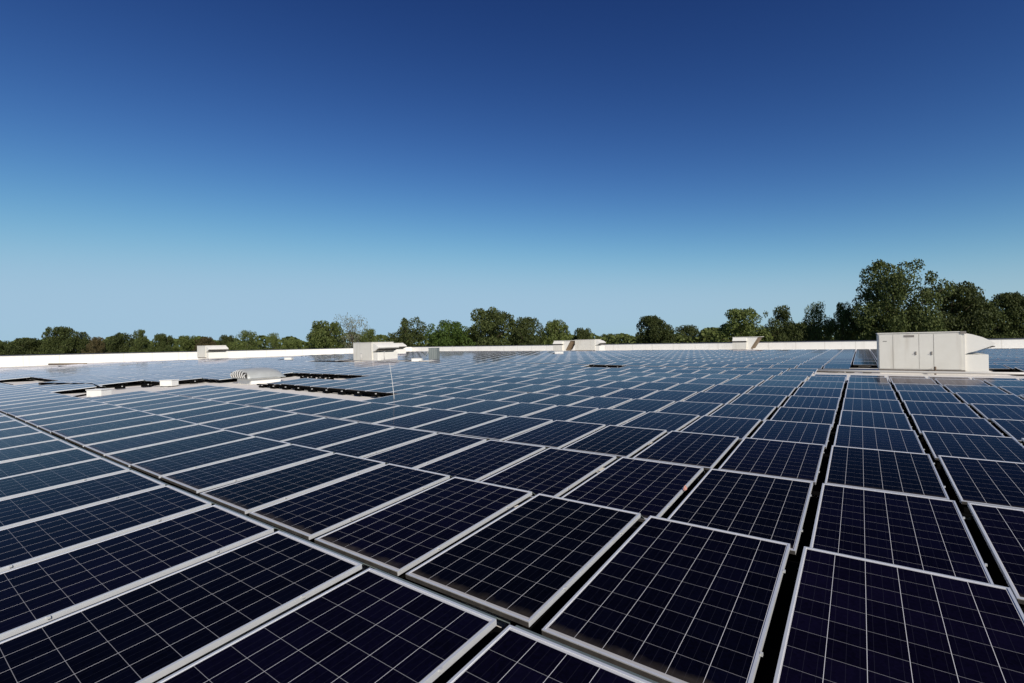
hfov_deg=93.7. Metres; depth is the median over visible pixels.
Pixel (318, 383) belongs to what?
solar panel
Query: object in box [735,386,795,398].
solar panel
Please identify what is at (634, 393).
solar panel
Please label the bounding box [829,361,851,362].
solar panel
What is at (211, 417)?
solar panel
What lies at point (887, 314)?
tree
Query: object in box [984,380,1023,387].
solar panel
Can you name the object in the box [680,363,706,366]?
solar panel
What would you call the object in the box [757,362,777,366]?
solar panel
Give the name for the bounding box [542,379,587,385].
solar panel
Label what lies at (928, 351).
rooftop air unit
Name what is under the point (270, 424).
solar panel
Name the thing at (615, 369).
solar panel
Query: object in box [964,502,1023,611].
solar panel
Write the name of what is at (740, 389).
solar panel
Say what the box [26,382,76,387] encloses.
solar panel
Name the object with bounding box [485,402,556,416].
solar panel
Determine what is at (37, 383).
solar panel
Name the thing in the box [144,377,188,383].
solar panel
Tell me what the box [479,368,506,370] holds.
solar panel
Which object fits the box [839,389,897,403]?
solar panel
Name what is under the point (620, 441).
solar panel
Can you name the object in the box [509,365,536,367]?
solar panel
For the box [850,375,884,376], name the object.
solar panel
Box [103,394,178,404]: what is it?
solar panel
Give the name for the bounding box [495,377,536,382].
solar panel
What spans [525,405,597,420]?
solar panel
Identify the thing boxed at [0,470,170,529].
solar panel
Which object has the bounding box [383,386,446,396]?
solar panel
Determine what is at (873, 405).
solar panel
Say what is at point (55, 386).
solar panel
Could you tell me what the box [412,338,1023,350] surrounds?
parapet wall
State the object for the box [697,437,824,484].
solar panel
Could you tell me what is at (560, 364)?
solar panel
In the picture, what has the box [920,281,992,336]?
tree
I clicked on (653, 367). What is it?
solar panel
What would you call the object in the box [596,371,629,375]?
solar panel
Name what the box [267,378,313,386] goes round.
solar panel
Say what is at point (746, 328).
tree
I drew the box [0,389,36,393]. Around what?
solar panel
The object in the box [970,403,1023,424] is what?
solar panel
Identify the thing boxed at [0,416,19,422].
solar panel
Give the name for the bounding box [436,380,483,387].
solar panel
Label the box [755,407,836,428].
solar panel
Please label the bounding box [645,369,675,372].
solar panel
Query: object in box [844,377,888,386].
solar panel
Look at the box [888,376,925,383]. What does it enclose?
solar panel
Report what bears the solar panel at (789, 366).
on the roof
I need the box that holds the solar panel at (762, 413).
[692,404,775,421]
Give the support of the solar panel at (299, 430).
on the roof
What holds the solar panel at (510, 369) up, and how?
on the roof
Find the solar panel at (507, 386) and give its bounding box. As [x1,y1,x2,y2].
[480,383,532,390]
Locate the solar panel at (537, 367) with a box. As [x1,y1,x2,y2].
[525,366,552,368]
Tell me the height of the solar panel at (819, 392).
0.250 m
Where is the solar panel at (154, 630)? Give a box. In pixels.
[0,531,374,682]
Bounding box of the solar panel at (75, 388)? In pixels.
[43,385,106,392]
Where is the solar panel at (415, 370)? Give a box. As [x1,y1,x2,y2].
[399,369,432,371]
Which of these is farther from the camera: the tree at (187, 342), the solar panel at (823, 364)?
the tree at (187, 342)
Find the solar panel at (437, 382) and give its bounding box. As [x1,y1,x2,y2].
[412,379,461,385]
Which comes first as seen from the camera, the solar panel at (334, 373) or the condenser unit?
the solar panel at (334, 373)
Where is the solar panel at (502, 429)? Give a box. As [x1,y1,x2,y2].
[454,416,552,440]
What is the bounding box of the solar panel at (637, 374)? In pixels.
[619,372,654,376]
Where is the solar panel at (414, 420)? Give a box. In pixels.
[375,409,467,428]
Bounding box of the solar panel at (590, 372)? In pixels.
[574,371,606,374]
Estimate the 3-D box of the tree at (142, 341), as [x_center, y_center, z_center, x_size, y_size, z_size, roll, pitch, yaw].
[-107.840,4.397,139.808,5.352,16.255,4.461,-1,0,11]
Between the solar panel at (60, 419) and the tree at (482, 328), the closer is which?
the solar panel at (60, 419)
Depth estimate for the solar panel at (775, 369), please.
20.85 m
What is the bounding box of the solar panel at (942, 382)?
[935,379,989,388]
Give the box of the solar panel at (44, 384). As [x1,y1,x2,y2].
[21,381,68,386]
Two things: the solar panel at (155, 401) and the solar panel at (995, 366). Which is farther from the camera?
the solar panel at (995, 366)
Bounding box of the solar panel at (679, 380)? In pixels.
[656,377,695,383]
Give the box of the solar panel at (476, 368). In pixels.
[461,367,491,369]
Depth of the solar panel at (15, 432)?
8.14 m
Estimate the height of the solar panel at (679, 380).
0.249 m
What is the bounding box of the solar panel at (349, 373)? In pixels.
[332,370,372,376]
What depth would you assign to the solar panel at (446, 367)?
25.84 m
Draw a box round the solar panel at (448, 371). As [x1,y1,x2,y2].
[431,370,464,372]
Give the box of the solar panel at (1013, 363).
[993,362,1023,364]
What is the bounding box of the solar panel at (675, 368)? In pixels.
[662,367,687,368]
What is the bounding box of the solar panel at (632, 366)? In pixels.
[621,366,644,367]
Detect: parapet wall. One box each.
[0,346,411,366]
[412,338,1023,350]
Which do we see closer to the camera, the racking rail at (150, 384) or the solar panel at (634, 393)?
the solar panel at (634, 393)
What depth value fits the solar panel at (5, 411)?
12.37 m
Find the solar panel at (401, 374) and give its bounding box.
[383,372,420,376]
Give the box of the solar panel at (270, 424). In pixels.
[225,413,325,434]
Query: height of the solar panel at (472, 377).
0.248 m
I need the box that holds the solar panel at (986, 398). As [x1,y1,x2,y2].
[955,392,1023,408]
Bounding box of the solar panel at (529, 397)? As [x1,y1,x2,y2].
[499,393,558,402]
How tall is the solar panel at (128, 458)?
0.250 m
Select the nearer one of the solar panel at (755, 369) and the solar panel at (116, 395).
the solar panel at (116, 395)
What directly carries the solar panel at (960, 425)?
on the roof
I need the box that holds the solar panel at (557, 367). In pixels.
[543,366,571,369]
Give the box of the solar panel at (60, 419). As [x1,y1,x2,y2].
[26,407,137,426]
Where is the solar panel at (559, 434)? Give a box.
[504,420,605,448]
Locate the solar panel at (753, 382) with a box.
[709,379,763,388]
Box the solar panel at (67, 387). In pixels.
[37,384,92,391]
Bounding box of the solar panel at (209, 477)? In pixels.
[161,444,334,492]
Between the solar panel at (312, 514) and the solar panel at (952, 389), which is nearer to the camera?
the solar panel at (312, 514)
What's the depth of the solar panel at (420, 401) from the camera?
12.74 m
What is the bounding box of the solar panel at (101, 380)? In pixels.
[77,378,129,382]
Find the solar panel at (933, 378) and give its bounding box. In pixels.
[928,376,969,382]
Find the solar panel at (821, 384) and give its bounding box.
[793,381,843,391]
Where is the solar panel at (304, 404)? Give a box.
[267,397,344,410]
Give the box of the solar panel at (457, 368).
[448,367,473,369]
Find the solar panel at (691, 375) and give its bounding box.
[675,373,709,378]
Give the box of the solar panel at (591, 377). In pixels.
[573,375,610,379]
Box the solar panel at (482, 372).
[468,371,501,374]
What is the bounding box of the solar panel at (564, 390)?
[537,386,589,394]
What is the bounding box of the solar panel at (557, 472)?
[481,447,617,498]
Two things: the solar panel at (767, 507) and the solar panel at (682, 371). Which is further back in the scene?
the solar panel at (682, 371)
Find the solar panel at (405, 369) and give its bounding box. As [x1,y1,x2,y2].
[389,368,417,371]
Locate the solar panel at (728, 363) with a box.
[714,362,735,364]
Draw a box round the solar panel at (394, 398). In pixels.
[363,393,427,403]
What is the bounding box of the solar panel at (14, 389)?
[0,388,30,391]
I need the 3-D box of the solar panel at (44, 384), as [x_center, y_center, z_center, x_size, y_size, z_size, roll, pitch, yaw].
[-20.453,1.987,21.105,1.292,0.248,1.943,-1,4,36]
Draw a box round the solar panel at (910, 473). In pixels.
[811,445,949,499]
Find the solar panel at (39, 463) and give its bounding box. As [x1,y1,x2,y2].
[0,448,105,478]
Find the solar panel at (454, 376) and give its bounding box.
[432,374,471,379]
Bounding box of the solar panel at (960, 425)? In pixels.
[910,414,1004,441]
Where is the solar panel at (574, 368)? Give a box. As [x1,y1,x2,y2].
[559,367,589,369]
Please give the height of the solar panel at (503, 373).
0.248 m
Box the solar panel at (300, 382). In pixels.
[281,379,331,385]
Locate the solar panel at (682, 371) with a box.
[668,369,699,373]
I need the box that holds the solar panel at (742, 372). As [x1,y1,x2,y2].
[721,370,752,375]
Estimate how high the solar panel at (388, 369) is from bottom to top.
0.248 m
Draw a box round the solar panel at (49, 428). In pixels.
[38,410,155,432]
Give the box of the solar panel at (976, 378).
[972,377,1019,381]
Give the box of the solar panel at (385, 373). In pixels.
[363,371,401,376]
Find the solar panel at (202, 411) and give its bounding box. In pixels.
[162,403,248,418]
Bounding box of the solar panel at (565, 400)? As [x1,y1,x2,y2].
[533,394,593,405]
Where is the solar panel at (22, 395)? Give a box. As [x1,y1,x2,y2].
[0,391,53,398]
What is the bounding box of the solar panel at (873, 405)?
[836,398,903,416]
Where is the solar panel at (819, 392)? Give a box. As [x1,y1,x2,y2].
[784,387,841,400]
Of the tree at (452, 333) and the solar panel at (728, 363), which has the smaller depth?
the solar panel at (728, 363)
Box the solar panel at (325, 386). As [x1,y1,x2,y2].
[306,381,363,389]
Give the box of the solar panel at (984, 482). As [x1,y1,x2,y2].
[936,455,1023,516]
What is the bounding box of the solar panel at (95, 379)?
[72,377,117,381]
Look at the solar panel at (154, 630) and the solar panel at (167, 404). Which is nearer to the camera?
the solar panel at (154, 630)
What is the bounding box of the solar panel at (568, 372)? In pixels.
[553,370,583,373]
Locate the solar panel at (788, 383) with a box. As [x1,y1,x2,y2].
[750,380,802,389]
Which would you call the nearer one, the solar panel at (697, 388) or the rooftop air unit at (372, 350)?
the solar panel at (697, 388)
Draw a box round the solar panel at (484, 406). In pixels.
[448,400,518,412]
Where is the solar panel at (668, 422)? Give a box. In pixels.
[620,412,699,432]
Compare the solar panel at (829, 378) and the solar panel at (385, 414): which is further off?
the solar panel at (829, 378)
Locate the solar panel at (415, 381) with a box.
[394,378,440,384]
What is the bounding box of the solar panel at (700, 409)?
[658,401,722,416]
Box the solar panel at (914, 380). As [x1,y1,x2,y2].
[890,378,936,388]
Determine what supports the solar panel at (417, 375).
on the roof
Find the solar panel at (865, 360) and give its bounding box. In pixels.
[851,360,875,364]
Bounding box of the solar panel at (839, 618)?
[753,546,1023,682]
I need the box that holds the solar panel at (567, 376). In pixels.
[548,374,584,378]
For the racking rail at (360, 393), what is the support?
on the roof
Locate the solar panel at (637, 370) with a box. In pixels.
[620,368,650,371]
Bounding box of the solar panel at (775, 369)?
[760,368,788,371]
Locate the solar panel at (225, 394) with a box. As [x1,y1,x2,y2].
[193,389,262,399]
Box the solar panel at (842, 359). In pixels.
[828,358,852,362]
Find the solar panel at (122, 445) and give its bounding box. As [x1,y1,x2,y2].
[84,424,224,455]
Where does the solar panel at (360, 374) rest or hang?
on the roof
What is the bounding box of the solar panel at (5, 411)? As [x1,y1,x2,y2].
[0,399,92,413]
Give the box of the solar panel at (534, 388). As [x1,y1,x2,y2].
[507,384,560,392]
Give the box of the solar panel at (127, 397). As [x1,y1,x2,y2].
[93,392,164,401]
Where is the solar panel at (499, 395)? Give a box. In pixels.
[469,391,526,400]
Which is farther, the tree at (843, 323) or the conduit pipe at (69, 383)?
the tree at (843, 323)
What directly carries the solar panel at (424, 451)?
on the roof
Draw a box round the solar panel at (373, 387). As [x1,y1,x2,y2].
[347,383,402,392]
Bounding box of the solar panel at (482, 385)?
[456,382,506,388]
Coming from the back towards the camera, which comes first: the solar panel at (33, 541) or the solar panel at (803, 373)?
the solar panel at (803, 373)
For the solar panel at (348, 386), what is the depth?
17.35 m
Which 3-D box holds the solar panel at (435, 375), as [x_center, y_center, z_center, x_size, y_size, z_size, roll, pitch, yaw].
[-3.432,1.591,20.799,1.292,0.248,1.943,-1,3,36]
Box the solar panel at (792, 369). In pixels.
[780,368,817,374]
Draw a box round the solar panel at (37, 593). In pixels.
[0,504,282,640]
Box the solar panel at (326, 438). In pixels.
[282,422,395,448]
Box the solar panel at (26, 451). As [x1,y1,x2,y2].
[0,439,81,462]
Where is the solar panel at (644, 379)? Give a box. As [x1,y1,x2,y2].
[626,376,665,382]
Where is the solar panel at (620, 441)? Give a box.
[561,425,667,457]
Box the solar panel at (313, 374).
[307,370,346,375]
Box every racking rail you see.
[106,380,203,388]
[257,384,395,396]
[299,375,335,379]
[601,366,623,367]
[840,369,871,372]
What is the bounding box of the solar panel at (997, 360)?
[989,359,1005,360]
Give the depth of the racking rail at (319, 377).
23.01 m
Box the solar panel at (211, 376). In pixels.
[194,374,229,379]
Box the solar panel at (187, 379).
[148,377,204,383]
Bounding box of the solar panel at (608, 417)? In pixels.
[569,408,645,426]
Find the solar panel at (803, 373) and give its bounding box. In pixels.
[781,371,813,376]
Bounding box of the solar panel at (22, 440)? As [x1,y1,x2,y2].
[0,432,64,448]
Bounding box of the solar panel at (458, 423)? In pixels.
[412,412,507,434]
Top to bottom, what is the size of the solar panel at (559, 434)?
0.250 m
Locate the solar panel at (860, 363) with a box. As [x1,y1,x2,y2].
[851,361,876,366]
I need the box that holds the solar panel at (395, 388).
[364,384,423,394]
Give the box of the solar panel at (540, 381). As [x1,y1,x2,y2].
[519,378,561,384]
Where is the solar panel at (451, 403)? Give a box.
[417,398,484,409]
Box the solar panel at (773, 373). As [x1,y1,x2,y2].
[749,371,782,376]
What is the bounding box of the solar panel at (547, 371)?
[531,369,562,372]
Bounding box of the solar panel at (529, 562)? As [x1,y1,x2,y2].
[389,493,643,626]
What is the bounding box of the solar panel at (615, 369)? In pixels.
[600,368,630,371]
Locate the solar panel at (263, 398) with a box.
[228,393,300,404]
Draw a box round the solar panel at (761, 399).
[717,393,786,408]
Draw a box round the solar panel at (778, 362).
[763,361,782,363]
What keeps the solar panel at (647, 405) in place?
on the roof
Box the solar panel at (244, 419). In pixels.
[202,410,297,428]
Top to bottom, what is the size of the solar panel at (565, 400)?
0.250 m
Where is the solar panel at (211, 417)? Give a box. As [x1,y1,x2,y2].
[179,406,271,423]
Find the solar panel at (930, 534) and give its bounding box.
[787,483,993,583]
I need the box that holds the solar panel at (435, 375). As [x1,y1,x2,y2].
[413,373,453,377]
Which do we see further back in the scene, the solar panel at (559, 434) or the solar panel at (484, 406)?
the solar panel at (484, 406)
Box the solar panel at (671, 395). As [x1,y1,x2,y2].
[641,390,696,401]
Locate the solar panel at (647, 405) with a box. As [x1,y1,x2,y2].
[611,399,674,412]
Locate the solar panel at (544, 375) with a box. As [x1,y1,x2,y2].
[526,373,561,377]
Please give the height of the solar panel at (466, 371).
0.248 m
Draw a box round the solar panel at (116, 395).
[84,391,149,399]
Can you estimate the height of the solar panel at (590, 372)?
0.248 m
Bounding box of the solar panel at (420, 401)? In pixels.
[387,395,454,406]
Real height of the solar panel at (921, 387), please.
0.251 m
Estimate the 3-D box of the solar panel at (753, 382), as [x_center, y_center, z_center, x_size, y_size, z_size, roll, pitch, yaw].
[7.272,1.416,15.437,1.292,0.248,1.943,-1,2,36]
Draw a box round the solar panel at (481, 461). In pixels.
[416,440,546,480]
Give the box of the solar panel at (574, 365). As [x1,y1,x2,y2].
[567,364,588,366]
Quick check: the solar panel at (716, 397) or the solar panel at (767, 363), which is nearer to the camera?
the solar panel at (716, 397)
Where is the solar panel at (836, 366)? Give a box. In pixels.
[823,365,849,371]
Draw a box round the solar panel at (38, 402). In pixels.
[0,397,83,409]
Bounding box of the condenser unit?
[425,348,439,358]
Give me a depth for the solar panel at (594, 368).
23.49 m
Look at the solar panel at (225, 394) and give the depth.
14.88 m
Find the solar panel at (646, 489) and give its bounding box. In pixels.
[559,457,704,521]
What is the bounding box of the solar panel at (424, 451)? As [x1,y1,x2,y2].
[366,433,487,467]
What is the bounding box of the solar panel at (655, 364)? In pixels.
[642,363,668,365]
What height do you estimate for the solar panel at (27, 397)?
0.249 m
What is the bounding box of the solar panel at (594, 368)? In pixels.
[581,367,607,370]
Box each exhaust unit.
[553,340,574,350]
[732,336,763,349]
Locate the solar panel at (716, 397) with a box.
[684,392,739,404]
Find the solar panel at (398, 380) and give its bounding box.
[376,377,420,382]
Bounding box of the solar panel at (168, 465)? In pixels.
[130,436,291,477]
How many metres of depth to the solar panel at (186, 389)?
16.81 m
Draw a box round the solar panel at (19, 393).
[0,390,46,396]
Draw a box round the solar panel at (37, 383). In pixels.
[16,381,63,385]
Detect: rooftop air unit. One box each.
[197,345,228,358]
[353,342,398,361]
[394,343,406,352]
[575,339,605,350]
[876,331,995,374]
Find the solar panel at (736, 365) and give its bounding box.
[723,364,749,367]
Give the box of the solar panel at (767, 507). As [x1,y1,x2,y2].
[635,469,812,554]
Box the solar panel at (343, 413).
[314,402,399,418]
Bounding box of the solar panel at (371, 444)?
[320,427,437,457]
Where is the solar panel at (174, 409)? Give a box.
[144,400,227,414]
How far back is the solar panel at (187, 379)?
22.52 m
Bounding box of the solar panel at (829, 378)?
[800,376,845,385]
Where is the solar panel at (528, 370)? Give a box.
[511,369,544,371]
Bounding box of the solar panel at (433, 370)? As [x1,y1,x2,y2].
[418,369,449,372]
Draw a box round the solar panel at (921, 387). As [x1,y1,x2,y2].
[894,383,946,396]
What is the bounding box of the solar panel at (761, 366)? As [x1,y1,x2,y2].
[746,364,772,368]
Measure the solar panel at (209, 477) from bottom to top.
0.250 m
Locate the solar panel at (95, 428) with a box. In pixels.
[51,414,174,438]
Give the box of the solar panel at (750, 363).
[735,362,756,366]
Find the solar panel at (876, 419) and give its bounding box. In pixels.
[830,410,911,433]
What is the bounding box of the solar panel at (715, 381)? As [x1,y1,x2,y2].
[688,378,728,385]
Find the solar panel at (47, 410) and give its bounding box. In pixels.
[7,401,107,417]
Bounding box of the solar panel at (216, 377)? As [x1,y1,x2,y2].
[200,375,234,380]
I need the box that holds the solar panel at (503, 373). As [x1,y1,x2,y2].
[485,371,520,375]
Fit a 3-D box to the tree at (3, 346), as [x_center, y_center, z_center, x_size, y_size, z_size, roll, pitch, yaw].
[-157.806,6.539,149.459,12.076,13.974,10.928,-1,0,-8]
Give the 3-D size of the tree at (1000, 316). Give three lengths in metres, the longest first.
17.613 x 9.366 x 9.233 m
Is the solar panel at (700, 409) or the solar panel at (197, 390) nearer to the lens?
the solar panel at (700, 409)
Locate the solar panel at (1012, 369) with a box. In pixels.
[993,364,1023,371]
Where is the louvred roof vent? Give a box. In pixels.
[230,367,285,383]
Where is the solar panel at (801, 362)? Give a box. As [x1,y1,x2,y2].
[783,361,804,364]
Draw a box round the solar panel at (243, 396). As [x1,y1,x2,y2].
[210,391,281,401]
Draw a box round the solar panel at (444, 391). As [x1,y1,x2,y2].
[418,387,470,395]
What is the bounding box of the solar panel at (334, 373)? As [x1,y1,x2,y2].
[323,370,362,375]
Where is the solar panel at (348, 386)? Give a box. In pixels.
[328,382,380,389]
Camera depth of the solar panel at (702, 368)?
22.81 m
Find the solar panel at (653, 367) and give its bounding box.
[642,366,664,368]
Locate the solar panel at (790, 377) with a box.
[760,375,807,383]
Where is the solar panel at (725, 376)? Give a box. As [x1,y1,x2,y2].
[704,374,740,379]
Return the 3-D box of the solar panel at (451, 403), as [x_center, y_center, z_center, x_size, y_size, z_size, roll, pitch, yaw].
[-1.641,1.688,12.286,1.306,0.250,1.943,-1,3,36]
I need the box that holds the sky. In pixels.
[0,0,1023,347]
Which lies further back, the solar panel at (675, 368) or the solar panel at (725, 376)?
the solar panel at (675, 368)
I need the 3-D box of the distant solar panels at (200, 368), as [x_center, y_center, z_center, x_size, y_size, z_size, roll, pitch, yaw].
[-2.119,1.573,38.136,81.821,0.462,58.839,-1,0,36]
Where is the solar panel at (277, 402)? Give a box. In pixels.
[244,395,320,407]
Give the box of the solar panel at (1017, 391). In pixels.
[999,386,1023,396]
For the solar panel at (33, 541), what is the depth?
3.95 m
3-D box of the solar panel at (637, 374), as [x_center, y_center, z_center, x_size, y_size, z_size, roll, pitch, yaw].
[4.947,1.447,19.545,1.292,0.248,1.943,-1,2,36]
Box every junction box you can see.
[74,388,112,397]
[151,379,178,386]
[280,357,293,359]
[403,358,422,361]
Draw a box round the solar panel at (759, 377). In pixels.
[736,374,772,380]
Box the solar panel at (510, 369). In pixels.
[494,368,524,371]
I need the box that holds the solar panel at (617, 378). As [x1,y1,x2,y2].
[598,376,636,381]
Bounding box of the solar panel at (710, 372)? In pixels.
[695,370,725,374]
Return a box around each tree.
[0,341,30,354]
[5,337,43,355]
[39,326,75,354]
[63,331,90,353]
[81,336,111,353]
[104,332,139,353]
[129,329,153,351]
[146,333,176,352]
[172,335,199,351]
[192,336,216,350]
[217,334,235,349]
[227,330,259,349]
[266,332,280,349]
[279,339,303,348]
[303,320,346,348]
[334,312,369,347]
[359,328,380,341]
[387,316,428,346]
[424,319,475,345]
[460,306,517,345]
[510,316,544,344]
[539,319,571,344]
[572,327,592,339]
[596,333,620,343]
[634,314,675,342]
[673,325,709,342]
[710,307,773,341]
[763,305,806,341]
[781,322,817,340]
[800,301,833,340]
[824,302,854,340]
[847,258,957,339]
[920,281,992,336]
[964,297,1021,338]
[989,291,1023,337]
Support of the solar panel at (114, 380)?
on the roof
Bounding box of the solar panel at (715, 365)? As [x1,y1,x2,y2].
[702,364,727,367]
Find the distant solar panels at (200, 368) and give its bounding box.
[0,348,1023,613]
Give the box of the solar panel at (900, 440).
[823,425,924,456]
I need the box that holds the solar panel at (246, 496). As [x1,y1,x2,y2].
[200,453,387,513]
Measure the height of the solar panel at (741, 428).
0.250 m
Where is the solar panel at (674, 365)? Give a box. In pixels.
[660,363,687,366]
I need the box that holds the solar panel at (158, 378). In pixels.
[136,376,185,382]
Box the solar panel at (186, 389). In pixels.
[156,385,217,393]
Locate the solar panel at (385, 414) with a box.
[342,405,431,423]
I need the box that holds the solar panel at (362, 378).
[344,375,386,380]
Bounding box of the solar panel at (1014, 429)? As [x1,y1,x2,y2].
[991,418,1023,445]
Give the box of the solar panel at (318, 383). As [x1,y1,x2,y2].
[296,380,347,387]
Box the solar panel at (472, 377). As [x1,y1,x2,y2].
[451,375,491,380]
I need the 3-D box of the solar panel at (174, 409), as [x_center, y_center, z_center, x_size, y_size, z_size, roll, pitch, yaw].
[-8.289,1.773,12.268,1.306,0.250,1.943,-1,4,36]
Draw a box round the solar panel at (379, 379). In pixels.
[359,376,402,381]
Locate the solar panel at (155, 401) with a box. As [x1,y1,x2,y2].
[117,396,192,407]
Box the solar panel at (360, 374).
[348,371,389,377]
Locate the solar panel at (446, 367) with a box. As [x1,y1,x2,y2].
[431,366,457,368]
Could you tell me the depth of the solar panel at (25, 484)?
5.38 m
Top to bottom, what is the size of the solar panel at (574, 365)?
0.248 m
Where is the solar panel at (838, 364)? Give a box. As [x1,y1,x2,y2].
[821,363,850,368]
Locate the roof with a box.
[0,348,1023,660]
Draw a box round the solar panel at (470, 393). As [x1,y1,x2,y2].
[444,389,496,397]
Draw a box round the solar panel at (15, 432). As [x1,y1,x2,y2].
[0,426,46,438]
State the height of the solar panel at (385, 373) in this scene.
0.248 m
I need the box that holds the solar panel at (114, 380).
[91,378,131,384]
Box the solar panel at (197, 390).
[166,386,232,394]
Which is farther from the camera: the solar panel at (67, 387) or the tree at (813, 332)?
the tree at (813, 332)
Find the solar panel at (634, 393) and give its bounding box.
[604,388,657,399]
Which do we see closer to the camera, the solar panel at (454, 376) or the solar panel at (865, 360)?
the solar panel at (454, 376)
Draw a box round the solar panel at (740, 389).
[705,384,752,394]
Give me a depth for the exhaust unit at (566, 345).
72.86 m
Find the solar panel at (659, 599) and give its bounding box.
[503,515,789,682]
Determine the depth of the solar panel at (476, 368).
24.61 m
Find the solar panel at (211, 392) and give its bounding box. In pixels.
[179,388,245,396]
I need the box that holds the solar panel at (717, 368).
[708,367,734,372]
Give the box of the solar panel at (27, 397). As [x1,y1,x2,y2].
[0,393,63,401]
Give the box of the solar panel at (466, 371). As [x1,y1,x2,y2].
[446,370,479,373]
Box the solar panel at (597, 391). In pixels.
[569,387,622,396]
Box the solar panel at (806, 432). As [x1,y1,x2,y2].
[732,420,831,448]
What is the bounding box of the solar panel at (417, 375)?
[396,373,436,376]
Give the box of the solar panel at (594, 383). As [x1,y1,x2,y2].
[570,380,615,387]
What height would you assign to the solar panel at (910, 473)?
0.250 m
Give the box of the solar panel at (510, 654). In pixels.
[432,625,657,682]
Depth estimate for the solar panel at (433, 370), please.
23.54 m
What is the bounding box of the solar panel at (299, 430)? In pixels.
[252,418,357,440]
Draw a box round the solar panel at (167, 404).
[131,398,210,410]
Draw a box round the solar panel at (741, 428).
[659,415,760,440]
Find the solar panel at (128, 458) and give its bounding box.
[105,430,255,466]
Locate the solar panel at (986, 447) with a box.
[920,431,1023,468]
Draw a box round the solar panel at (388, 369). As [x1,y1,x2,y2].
[373,368,404,370]
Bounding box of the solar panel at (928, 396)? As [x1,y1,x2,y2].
[897,390,960,406]
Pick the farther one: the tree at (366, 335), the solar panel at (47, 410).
the tree at (366, 335)
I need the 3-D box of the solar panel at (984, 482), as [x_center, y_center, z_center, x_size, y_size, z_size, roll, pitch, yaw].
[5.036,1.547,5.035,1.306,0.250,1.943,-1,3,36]
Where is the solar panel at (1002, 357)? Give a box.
[989,356,1015,357]
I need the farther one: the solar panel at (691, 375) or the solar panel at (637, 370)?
the solar panel at (637, 370)
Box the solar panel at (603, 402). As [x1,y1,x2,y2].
[570,397,631,408]
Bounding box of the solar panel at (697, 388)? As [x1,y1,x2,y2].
[667,383,714,392]
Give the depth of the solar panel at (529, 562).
3.37 m
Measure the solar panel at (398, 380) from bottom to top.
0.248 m
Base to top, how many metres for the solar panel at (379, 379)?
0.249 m
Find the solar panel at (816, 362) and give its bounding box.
[797,361,827,366]
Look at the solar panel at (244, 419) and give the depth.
10.19 m
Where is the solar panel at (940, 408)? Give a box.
[903,400,979,421]
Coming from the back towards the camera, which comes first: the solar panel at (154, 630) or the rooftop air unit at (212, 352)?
the rooftop air unit at (212, 352)
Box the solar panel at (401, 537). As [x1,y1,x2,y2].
[308,477,535,575]
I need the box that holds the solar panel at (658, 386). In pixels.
[632,382,678,390]
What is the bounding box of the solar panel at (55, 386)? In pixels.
[31,384,79,388]
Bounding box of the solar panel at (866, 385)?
[842,382,891,393]
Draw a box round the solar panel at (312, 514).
[246,463,452,539]
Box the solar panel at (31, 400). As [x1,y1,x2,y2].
[0,395,73,405]
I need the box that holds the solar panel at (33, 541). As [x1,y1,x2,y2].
[0,485,218,572]
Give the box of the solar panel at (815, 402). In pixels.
[772,396,839,412]
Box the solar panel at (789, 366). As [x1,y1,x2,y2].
[771,364,796,368]
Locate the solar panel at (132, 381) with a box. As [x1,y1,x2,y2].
[94,379,146,385]
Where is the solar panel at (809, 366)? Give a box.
[796,365,822,368]
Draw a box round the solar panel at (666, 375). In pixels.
[645,373,681,377]
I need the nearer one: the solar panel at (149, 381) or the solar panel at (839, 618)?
the solar panel at (839, 618)
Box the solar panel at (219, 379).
[206,377,236,381]
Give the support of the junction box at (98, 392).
on the roof
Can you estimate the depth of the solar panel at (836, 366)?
22.25 m
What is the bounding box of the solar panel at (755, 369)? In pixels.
[734,368,760,371]
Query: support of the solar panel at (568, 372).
on the roof
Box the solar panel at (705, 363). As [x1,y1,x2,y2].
[695,362,715,365]
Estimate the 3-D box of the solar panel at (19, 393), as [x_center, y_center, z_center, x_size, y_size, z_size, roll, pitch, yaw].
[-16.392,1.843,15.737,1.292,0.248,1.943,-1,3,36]
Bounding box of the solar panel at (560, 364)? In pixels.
[549,364,571,365]
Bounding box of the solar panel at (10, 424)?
[0,420,35,429]
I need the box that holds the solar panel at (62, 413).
[16,404,121,421]
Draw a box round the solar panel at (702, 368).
[686,367,710,369]
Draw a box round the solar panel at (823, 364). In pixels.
[794,363,825,368]
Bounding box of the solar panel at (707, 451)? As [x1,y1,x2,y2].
[610,431,738,469]
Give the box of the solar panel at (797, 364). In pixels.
[779,363,800,365]
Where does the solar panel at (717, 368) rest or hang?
on the roof
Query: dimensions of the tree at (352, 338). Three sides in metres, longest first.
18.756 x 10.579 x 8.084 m
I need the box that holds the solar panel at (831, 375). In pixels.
[814,374,846,380]
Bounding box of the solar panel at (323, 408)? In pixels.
[287,400,371,414]
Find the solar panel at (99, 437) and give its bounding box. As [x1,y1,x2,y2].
[66,419,197,446]
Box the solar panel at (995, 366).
[989,364,1009,369]
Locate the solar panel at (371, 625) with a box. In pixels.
[152,568,509,682]
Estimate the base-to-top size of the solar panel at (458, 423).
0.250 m
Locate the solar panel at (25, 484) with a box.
[0,458,135,499]
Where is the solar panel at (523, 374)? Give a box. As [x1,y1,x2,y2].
[504,372,540,376]
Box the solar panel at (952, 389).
[944,385,1007,397]
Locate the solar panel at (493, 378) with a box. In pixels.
[472,376,513,381]
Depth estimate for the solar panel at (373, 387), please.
16.73 m
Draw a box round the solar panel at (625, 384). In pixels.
[601,381,645,388]
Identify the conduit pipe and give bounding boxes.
[38,382,101,387]
[48,363,86,364]
[339,360,435,361]
[817,369,1023,374]

